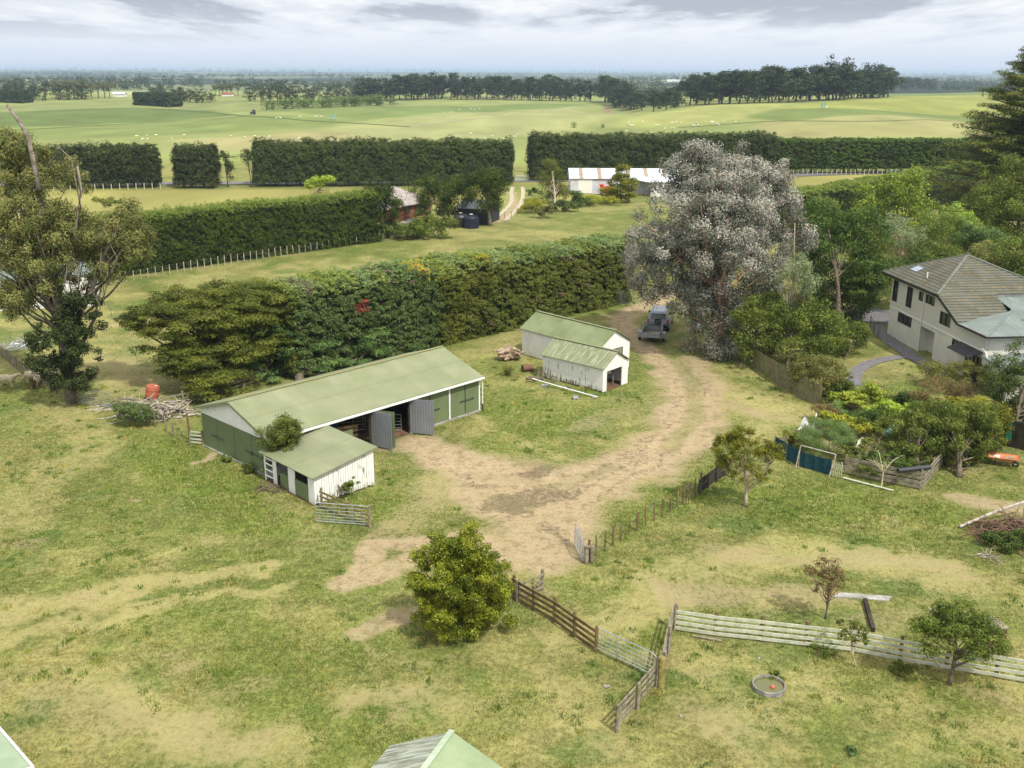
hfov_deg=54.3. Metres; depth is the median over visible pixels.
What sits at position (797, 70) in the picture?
tree
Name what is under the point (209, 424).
door
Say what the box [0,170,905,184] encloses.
road
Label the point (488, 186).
trimmed tree
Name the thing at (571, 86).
tree
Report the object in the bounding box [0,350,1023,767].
grass
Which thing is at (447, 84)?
tree
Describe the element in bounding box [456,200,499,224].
black shed
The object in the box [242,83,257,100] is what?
tree
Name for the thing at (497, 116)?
farm track
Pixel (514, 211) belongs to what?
wheel track
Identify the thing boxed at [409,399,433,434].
open door
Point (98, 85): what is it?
tree
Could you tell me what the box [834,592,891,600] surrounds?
concrete strip
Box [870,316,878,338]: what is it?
path gate
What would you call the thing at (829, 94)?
tree
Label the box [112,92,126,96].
farm building
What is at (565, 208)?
garden shrub
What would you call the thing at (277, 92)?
tree
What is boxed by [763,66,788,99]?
tree
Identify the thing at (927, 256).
broadleaf tree
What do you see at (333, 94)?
tree
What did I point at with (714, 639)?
fallen batten
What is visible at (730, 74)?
tree
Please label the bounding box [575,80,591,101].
tree
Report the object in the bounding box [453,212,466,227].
water tank
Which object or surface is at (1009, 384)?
broadleaf tree
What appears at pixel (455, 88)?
tree
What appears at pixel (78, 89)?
tree
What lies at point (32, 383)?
sheep
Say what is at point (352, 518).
farm gate
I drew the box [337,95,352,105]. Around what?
tree
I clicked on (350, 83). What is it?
woodland
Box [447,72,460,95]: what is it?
tree
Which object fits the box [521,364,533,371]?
drum
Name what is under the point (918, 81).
tree
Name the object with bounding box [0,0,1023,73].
sky
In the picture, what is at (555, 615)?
post and rail fence
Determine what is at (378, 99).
tree
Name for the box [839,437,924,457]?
garden shrub
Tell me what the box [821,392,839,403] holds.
garden shrub
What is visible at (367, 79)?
tree
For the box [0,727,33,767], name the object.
farm shed
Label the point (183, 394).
post and rail fence
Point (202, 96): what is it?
tree
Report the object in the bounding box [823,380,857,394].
garden shrub
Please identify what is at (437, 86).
tree
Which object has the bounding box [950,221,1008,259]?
broadleaf tree
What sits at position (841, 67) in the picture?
tree
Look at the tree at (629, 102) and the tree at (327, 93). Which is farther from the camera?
the tree at (327, 93)
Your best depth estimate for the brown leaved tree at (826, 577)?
45.17 m
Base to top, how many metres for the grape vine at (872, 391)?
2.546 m
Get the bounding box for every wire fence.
[145,413,190,445]
[588,472,702,555]
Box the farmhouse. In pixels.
[221,92,233,95]
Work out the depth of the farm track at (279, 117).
479.38 m
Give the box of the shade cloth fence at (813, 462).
[774,424,831,474]
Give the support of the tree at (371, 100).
on the ground at (664, 447)
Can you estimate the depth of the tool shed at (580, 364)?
79.75 m
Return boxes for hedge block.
[0,88,34,102]
[132,91,182,106]
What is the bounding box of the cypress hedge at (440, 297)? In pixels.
[259,232,634,378]
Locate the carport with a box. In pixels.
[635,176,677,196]
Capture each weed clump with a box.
[221,454,232,461]
[241,462,255,473]
[769,669,785,680]
[804,640,839,657]
[845,745,858,755]
[886,648,918,676]
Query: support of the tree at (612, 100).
on the ground at (664, 447)
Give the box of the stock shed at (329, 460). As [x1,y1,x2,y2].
[258,425,377,504]
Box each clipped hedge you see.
[0,188,384,275]
[755,157,1003,240]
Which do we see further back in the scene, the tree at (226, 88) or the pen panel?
the tree at (226, 88)
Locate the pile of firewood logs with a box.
[494,345,525,359]
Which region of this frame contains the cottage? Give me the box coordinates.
[0,262,98,310]
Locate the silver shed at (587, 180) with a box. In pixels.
[567,168,679,193]
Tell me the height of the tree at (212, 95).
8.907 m
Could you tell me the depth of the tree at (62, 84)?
735.14 m
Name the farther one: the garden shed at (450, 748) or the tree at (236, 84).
the tree at (236, 84)
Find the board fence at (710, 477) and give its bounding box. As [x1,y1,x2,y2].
[698,465,728,494]
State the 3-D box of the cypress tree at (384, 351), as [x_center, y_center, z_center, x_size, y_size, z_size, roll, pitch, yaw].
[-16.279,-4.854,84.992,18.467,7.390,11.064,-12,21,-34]
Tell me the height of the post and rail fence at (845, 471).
1.452 m
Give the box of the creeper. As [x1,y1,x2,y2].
[341,476,360,495]
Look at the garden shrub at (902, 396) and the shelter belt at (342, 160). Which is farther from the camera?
the shelter belt at (342, 160)
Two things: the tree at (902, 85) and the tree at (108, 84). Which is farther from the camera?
the tree at (902, 85)
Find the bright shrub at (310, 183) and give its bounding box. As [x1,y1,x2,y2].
[303,175,335,194]
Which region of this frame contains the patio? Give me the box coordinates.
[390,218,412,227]
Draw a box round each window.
[405,207,409,213]
[892,279,898,301]
[897,312,911,327]
[905,286,912,307]
[918,291,923,301]
[925,294,934,305]
[939,311,950,327]
[963,356,981,382]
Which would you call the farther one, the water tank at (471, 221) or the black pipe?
the water tank at (471, 221)
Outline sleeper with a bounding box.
[863,598,875,631]
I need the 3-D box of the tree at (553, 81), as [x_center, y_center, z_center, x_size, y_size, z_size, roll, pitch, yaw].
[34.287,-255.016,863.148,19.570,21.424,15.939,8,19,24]
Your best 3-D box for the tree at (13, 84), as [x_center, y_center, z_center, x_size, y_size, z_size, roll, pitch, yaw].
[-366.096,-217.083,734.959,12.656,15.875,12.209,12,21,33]
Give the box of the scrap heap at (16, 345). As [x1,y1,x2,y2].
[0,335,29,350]
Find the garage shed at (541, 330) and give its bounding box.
[519,310,632,366]
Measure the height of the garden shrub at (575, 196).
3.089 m
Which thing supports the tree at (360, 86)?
on the ground at (664, 447)
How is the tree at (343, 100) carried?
on the ground at (664, 447)
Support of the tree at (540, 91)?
on the ground at (664, 447)
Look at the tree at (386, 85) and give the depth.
855.33 m
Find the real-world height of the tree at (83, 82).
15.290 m
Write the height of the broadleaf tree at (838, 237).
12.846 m
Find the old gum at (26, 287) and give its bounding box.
[0,104,160,404]
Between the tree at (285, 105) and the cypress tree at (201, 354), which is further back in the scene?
the tree at (285, 105)
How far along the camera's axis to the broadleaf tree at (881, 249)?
105.72 m
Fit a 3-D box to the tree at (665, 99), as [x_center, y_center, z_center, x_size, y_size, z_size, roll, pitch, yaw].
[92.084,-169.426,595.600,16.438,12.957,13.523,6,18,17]
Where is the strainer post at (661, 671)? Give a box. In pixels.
[657,655,665,688]
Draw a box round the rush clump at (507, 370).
[498,364,514,375]
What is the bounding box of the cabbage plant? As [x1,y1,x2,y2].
[883,425,900,437]
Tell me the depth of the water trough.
40.68 m
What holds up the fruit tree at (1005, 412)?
on the ground at (664, 447)
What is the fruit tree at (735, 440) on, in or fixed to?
on the ground at (664, 447)
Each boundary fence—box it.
[110,234,372,284]
[383,201,569,240]
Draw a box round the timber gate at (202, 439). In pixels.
[188,429,203,445]
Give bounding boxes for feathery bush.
[791,416,858,456]
[826,400,849,414]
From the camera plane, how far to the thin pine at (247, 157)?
212.28 m
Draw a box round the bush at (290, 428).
[252,411,304,472]
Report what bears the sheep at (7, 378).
on the ground at (664, 447)
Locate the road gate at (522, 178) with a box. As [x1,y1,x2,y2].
[515,174,528,180]
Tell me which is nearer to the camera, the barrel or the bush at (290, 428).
the bush at (290, 428)
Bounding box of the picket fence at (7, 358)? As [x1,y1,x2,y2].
[0,346,80,403]
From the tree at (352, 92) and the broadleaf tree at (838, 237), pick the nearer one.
the broadleaf tree at (838, 237)
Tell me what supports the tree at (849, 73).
on the ground at (664, 447)
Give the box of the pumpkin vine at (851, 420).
[814,410,872,432]
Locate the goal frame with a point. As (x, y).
(819, 450)
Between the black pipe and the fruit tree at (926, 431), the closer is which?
the black pipe
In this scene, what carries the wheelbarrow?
on the ground at (664, 447)
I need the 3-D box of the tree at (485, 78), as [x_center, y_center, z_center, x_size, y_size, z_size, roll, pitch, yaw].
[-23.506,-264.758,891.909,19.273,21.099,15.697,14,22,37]
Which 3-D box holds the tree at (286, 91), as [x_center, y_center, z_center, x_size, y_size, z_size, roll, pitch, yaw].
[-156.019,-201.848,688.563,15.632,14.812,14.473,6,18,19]
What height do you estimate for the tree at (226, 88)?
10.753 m
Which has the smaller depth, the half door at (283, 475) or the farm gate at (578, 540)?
the farm gate at (578, 540)
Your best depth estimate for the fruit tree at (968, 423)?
63.46 m
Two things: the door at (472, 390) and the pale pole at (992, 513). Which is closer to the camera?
the pale pole at (992, 513)
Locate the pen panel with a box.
[538,369,557,384]
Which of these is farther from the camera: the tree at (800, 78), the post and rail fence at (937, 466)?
the tree at (800, 78)
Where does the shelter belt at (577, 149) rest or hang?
on the ground at (664, 447)
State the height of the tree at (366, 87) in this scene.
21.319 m
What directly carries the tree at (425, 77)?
on the ground at (664, 447)
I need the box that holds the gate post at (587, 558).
[584,545,594,563]
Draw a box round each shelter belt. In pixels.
[20,139,164,187]
[168,140,222,187]
[250,133,515,185]
[524,129,781,178]
[778,136,997,172]
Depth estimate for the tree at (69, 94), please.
730.49 m
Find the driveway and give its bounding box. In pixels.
[844,308,889,323]
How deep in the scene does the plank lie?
60.87 m
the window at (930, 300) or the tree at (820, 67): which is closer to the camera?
the window at (930, 300)
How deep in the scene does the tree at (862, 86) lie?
721.83 m
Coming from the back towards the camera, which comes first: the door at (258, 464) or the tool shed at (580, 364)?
the tool shed at (580, 364)
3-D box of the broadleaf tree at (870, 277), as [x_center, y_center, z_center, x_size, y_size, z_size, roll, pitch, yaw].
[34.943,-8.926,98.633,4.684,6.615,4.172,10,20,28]
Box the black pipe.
[896,464,931,472]
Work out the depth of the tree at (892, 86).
731.27 m
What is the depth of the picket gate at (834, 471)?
61.80 m
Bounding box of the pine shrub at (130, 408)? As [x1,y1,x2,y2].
[109,400,161,425]
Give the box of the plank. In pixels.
[843,477,892,490]
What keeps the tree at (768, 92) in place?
on the ground at (664, 447)
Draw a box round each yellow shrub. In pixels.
[785,353,852,397]
[916,358,996,389]
[938,394,1002,420]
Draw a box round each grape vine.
[827,381,886,414]
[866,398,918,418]
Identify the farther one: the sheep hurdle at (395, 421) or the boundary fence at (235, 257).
the boundary fence at (235, 257)
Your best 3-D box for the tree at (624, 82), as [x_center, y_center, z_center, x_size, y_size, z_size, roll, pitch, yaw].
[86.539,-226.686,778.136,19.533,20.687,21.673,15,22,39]
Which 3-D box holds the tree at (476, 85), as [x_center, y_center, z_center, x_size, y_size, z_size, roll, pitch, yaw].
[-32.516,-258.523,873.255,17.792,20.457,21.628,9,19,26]
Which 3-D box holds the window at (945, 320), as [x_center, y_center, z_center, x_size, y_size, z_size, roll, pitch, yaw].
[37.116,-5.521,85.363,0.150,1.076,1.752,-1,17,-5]
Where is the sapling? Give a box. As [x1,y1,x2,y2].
[834,616,870,666]
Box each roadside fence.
[62,183,160,189]
[793,169,891,174]
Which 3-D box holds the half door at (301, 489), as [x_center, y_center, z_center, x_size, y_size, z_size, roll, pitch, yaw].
[-12.292,6.167,58.325,0.040,1.000,1.300,-16,24,-43]
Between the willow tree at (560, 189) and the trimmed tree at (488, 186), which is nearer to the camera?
the trimmed tree at (488, 186)
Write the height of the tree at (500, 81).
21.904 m
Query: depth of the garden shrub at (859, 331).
88.22 m
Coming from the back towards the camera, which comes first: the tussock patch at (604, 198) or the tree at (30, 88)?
the tree at (30, 88)
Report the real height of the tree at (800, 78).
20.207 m
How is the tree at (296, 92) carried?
on the ground at (664, 447)
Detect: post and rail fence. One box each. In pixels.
[117,366,267,410]
[319,487,370,527]
[511,574,598,652]
[516,568,543,602]
[614,660,657,732]
[662,603,677,672]
[675,607,1023,680]
[843,454,923,489]
[921,448,943,488]
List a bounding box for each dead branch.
[83,392,169,415]
[96,394,200,423]
[251,480,290,493]
[973,544,1005,563]
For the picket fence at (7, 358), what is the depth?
83.09 m
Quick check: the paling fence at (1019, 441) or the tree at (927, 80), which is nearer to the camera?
the paling fence at (1019, 441)
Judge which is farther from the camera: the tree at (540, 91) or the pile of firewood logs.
the tree at (540, 91)
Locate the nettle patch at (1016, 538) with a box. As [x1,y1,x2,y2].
[981,527,1023,554]
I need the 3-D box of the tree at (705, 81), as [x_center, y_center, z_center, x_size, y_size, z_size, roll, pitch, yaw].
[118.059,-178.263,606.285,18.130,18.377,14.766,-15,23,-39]
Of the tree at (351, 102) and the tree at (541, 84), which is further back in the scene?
the tree at (541, 84)
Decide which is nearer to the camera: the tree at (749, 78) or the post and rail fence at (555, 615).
the post and rail fence at (555, 615)
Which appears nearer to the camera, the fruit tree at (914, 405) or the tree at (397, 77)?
the fruit tree at (914, 405)
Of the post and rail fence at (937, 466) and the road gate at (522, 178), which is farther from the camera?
the road gate at (522, 178)
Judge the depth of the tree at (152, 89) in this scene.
753.98 m
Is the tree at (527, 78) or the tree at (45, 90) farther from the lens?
the tree at (527, 78)
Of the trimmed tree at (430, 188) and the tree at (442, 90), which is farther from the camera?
the tree at (442, 90)
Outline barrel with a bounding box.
[145,384,159,398]
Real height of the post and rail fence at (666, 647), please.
1.547 m
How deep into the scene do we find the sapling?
41.73 m
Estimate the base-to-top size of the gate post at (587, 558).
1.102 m
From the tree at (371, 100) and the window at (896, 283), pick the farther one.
the tree at (371, 100)
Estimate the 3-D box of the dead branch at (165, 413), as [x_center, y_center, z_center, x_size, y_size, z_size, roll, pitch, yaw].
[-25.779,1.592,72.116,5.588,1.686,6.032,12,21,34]
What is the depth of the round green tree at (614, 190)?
189.55 m
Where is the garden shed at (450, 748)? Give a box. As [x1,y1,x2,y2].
[372,729,501,767]
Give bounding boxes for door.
[201,413,219,451]
[217,420,235,458]
[234,427,253,467]
[251,435,269,472]
[280,471,288,490]
[295,479,308,500]
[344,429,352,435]
[371,411,391,449]
[377,410,394,446]
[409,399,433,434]
[418,395,428,400]
[429,390,448,423]
[450,385,464,417]
[465,381,478,413]
[578,179,591,192]
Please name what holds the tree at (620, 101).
on the ground at (664, 447)
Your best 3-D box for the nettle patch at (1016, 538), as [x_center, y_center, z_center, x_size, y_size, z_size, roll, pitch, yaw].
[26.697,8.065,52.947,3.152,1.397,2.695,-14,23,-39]
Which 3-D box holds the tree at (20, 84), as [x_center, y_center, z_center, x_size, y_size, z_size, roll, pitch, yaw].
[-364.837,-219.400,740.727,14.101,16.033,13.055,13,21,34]
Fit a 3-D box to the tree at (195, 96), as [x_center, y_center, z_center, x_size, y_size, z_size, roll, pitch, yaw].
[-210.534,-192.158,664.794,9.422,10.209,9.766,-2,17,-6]
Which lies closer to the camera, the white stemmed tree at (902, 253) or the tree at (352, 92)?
the white stemmed tree at (902, 253)
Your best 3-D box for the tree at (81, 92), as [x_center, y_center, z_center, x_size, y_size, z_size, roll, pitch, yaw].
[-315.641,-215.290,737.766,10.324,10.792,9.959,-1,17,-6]
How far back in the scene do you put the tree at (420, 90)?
864.85 m
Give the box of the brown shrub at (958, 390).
[905,376,981,401]
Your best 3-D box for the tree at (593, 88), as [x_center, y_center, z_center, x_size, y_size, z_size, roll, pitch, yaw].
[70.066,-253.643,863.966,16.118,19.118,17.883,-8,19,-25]
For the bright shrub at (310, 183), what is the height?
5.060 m
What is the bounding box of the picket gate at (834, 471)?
[832,462,842,477]
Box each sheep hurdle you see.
[338,417,363,429]
[364,414,401,429]
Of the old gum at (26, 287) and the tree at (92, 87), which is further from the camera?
the tree at (92, 87)
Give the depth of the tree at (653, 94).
607.50 m
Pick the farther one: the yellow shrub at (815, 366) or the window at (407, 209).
the window at (407, 209)
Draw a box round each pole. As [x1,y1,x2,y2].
[532,378,597,396]
[959,500,1023,527]
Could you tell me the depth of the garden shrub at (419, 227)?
148.73 m
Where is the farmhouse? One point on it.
(226, 94)
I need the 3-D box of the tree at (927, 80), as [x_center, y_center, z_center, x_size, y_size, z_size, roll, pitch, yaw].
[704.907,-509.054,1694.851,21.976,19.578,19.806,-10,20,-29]
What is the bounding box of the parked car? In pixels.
[647,304,673,330]
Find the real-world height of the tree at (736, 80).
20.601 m
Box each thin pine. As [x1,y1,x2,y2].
[219,150,237,186]
[237,148,252,186]
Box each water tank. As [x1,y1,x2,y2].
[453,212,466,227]
[464,214,478,228]
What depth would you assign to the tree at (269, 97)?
678.61 m
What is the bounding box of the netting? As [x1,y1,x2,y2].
[797,412,821,435]
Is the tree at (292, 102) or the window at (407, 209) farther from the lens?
the tree at (292, 102)
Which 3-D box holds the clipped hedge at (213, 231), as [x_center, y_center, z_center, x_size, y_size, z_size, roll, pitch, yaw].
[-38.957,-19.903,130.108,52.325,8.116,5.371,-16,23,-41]
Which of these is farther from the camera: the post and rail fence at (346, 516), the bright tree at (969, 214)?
the bright tree at (969, 214)
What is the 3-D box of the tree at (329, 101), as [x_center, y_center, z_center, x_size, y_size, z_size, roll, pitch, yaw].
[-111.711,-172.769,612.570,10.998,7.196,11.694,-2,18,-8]
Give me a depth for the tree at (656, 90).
742.20 m
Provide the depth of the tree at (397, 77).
857.60 m
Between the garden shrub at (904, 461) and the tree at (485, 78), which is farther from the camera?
the tree at (485, 78)
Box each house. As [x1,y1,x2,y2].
[378,186,434,221]
[882,254,1023,400]
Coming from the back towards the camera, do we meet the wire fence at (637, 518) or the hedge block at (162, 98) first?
the hedge block at (162, 98)
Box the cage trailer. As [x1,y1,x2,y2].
[637,320,665,340]
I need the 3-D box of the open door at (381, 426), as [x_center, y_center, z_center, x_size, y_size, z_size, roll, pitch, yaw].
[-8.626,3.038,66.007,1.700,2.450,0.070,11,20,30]
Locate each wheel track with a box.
[500,187,513,215]
[504,187,524,219]
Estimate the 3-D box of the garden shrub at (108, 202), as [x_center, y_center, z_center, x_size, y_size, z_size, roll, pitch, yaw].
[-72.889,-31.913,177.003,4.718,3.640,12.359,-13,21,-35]
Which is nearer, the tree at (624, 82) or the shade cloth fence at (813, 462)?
the shade cloth fence at (813, 462)
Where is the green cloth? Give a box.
[1006,421,1023,440]
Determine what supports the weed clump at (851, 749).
on the ground at (664, 447)
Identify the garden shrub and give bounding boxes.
[91,196,123,207]
[382,216,458,239]
[412,207,434,225]
[526,187,537,196]
[533,204,554,215]
[553,199,582,211]
[568,190,592,205]
[782,430,803,442]
[800,311,849,348]
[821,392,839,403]
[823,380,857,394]
[830,319,873,359]
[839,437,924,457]
[840,404,893,425]
[847,412,901,442]
[856,459,918,476]
[860,446,928,467]
[866,393,906,404]
[882,435,940,454]
[889,390,928,403]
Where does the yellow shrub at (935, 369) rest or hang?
on the ground at (664, 447)
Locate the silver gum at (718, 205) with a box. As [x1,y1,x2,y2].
[613,138,819,361]
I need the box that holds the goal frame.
[795,445,835,477]
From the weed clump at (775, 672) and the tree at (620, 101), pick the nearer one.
the weed clump at (775, 672)
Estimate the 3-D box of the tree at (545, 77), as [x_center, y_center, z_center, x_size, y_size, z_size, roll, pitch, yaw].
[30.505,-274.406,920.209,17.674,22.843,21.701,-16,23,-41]
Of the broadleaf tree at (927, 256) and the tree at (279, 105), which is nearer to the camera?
the broadleaf tree at (927, 256)
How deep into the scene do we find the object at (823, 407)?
71.79 m
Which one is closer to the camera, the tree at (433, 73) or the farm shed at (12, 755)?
the farm shed at (12, 755)
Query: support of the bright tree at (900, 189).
on the ground at (664, 447)
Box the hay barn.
[193,346,484,478]
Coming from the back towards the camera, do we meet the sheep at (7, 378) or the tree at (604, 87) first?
the tree at (604, 87)
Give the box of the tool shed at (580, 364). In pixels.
[540,337,630,391]
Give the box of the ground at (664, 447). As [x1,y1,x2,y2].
[0,69,1023,767]
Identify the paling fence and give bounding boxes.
[749,346,821,403]
[999,419,1023,449]
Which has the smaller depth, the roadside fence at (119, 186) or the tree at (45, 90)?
the roadside fence at (119, 186)
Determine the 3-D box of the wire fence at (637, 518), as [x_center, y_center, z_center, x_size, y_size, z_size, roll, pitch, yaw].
[7.629,7.249,55.330,0.294,1.382,11.659,14,22,38]
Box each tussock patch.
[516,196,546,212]
[570,194,621,203]
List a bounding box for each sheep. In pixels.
[0,373,21,385]
[21,371,39,383]
[29,375,35,389]
[33,372,59,386]
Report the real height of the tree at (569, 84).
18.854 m
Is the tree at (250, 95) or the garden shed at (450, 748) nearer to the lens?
the garden shed at (450, 748)
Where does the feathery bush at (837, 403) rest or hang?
on the ground at (664, 447)
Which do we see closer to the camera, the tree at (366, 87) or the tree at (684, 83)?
the tree at (684, 83)
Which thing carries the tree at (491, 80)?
on the ground at (664, 447)
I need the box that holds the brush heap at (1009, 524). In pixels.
[956,498,1023,555]
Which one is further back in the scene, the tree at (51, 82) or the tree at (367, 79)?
the tree at (367, 79)
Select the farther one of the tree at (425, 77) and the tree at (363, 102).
the tree at (425, 77)
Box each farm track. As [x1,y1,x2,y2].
[0,116,243,130]
[149,108,409,126]
[410,106,594,126]
[689,120,975,126]
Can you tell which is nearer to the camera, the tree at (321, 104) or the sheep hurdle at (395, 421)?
the sheep hurdle at (395, 421)
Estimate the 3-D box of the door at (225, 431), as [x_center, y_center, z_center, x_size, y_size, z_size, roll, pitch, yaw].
[-18.403,3.579,64.437,1.978,2.230,0.070,16,23,41]
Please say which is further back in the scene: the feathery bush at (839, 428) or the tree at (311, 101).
the tree at (311, 101)
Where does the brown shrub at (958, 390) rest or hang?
on the ground at (664, 447)
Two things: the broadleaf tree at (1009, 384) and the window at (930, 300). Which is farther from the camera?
the window at (930, 300)
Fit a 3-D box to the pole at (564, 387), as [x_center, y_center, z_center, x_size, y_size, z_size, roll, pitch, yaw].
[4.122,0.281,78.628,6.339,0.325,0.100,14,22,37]
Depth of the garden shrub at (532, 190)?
200.79 m
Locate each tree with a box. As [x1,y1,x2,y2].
[7,80,21,89]
[14,78,25,89]
[20,83,37,96]
[25,77,42,98]
[34,80,56,99]
[42,80,61,97]
[47,87,63,99]
[50,82,64,96]
[58,79,75,98]
[58,86,79,99]
[63,80,82,98]
[70,86,83,98]
[73,79,90,98]
[79,85,90,98]
[84,83,99,98]
[91,80,104,97]
[98,82,108,97]
[102,82,117,97]
[111,277,296,401]
[141,86,159,91]
[176,83,194,101]
[182,90,195,101]
[190,88,202,102]
[196,88,208,102]
[203,89,216,100]
[213,83,223,95]
[219,294,425,383]
[220,84,229,92]
[227,84,236,90]
[232,83,242,95]
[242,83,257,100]
[253,86,268,100]
[258,88,278,100]
[260,99,274,109]
[267,83,291,100]
[268,100,281,109]
[277,97,295,108]
[278,80,295,98]
[287,80,304,101]
[287,98,301,107]
[297,99,309,107]
[300,83,318,99]
[302,98,319,107]
[306,89,322,100]
[316,98,328,107]
[318,84,334,98]
[321,96,338,107]
[327,85,341,97]
[334,86,350,98]
[336,96,349,106]
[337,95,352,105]
[343,85,362,97]
[345,94,359,105]
[347,96,364,106]
[350,77,368,100]
[352,180,410,237]
[354,76,375,98]
[355,95,367,105]
[359,94,374,105]
[361,77,380,99]
[363,78,382,96]
[364,95,380,104]
[368,94,383,105]
[370,78,387,97]
[370,93,386,105]
[378,76,396,100]
[382,80,399,98]
[384,95,397,104]
[385,79,404,99]
[391,74,410,99]
[399,74,411,99]
[400,75,421,99]
[402,172,473,217]
[404,519,520,644]
[408,76,428,99]
[409,72,421,98]
[409,75,428,99]
[419,75,435,98]
[420,76,438,98]
[421,71,438,90]
[424,75,440,98]
[432,74,445,98]
[437,74,458,98]
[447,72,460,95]
[450,78,466,99]
[451,78,467,99]
[455,166,509,224]
[459,76,474,99]
[466,76,483,99]
[472,80,486,98]
[476,75,492,98]
[482,77,502,99]
[490,75,507,99]
[494,75,509,98]
[501,83,512,99]
[507,79,522,99]
[513,82,528,99]
[522,76,537,99]
[522,80,535,99]
[532,79,551,100]
[532,79,551,100]
[534,73,553,97]
[535,158,570,202]
[544,76,563,100]
[551,79,570,100]
[557,79,572,100]
[563,81,579,100]
[574,77,590,100]
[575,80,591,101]
[583,80,597,100]
[593,74,612,101]
[595,76,614,102]
[597,163,639,202]
[603,77,619,98]
[605,95,619,107]
[609,78,630,102]
[609,80,635,105]
[613,95,624,106]
[614,82,635,107]
[621,83,641,108]
[623,95,636,109]
[628,92,645,108]
[634,92,649,110]
[640,91,664,110]
[648,84,669,101]
[655,89,678,109]
[665,85,686,104]
[670,87,689,106]
[677,72,703,104]
[683,76,706,104]
[693,75,716,104]
[695,72,713,101]
[696,80,717,103]
[706,72,737,103]
[709,76,730,103]
[710,424,785,506]
[717,69,740,103]
[726,282,850,369]
[727,69,750,103]
[733,71,764,103]
[743,69,770,102]
[753,68,772,101]
[756,64,776,99]
[758,73,782,102]
[761,73,786,102]
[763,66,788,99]
[765,65,800,101]
[770,227,823,360]
[776,73,804,102]
[781,67,807,100]
[786,69,812,100]
[787,194,896,324]
[787,196,844,280]
[797,65,831,100]
[798,71,823,101]
[800,554,848,618]
[810,64,839,100]
[814,68,846,100]
[817,66,847,99]
[823,60,850,99]
[825,53,860,99]
[825,61,868,99]
[837,71,864,98]
[840,211,907,282]
[842,260,892,321]
[850,163,958,254]
[853,69,875,97]
[856,66,877,98]
[865,67,885,97]
[867,62,902,97]
[870,445,902,486]
[875,68,906,96]
[875,212,937,264]
[877,246,941,299]
[879,408,954,471]
[893,230,920,258]
[897,77,907,90]
[898,397,970,446]
[902,234,964,261]
[903,76,914,89]
[906,596,1012,685]
[914,77,922,89]
[914,207,997,255]
[920,397,1005,477]
[923,78,931,89]
[932,201,984,250]
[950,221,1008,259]
[959,151,1023,248]
[962,233,1023,272]
[975,336,1023,421]
[978,402,1016,446]
[987,230,1023,276]
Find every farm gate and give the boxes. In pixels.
[80,389,112,406]
[315,502,367,524]
[574,523,583,560]
[597,627,656,675]
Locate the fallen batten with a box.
[692,635,721,641]
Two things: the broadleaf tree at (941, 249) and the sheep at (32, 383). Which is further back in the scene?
the broadleaf tree at (941, 249)
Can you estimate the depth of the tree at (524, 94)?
865.45 m
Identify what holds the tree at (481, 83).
on the ground at (664, 447)
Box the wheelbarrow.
[984,451,1018,467]
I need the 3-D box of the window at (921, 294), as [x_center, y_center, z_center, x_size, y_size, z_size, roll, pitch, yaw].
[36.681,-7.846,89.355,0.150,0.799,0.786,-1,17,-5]
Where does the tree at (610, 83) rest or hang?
on the ground at (664, 447)
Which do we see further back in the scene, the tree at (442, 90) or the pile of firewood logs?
the tree at (442, 90)
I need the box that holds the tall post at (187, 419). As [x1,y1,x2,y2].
[186,412,190,436]
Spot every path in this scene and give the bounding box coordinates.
[847,355,906,385]
[868,324,946,375]
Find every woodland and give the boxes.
[0,70,1012,90]
[0,76,1010,91]
[4,67,1020,75]
[71,74,173,89]
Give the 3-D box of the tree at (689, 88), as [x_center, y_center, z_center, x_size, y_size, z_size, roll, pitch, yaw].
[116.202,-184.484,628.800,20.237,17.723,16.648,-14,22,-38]
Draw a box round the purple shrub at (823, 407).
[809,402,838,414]
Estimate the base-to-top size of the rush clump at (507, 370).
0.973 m
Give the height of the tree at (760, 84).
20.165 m
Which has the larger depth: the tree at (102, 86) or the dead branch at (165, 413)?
the tree at (102, 86)
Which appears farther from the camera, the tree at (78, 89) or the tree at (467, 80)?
the tree at (467, 80)
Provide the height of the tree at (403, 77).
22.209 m
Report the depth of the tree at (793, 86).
579.10 m
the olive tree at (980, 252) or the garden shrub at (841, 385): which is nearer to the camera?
the garden shrub at (841, 385)
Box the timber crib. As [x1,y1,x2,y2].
[987,616,1008,646]
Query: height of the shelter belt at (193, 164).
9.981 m
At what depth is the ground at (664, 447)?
53.57 m
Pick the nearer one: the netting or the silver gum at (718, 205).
the netting
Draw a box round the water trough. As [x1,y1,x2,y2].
[752,674,785,697]
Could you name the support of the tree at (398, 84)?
on the ground at (664, 447)
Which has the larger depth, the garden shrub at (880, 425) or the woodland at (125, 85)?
the woodland at (125, 85)
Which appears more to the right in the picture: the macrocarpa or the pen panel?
the macrocarpa
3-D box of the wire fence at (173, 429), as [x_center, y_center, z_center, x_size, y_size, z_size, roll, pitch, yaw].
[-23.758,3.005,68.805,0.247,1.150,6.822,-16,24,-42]
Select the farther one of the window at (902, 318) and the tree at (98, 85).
the tree at (98, 85)
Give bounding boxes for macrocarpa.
[889,46,1023,221]
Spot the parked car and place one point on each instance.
(659, 315)
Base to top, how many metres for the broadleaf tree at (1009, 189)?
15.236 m
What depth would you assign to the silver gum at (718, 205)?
86.02 m
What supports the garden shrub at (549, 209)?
on the ground at (664, 447)
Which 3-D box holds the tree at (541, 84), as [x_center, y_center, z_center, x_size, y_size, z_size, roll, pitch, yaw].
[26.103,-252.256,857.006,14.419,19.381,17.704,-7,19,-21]
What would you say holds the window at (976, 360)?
in the house at (964, 307)

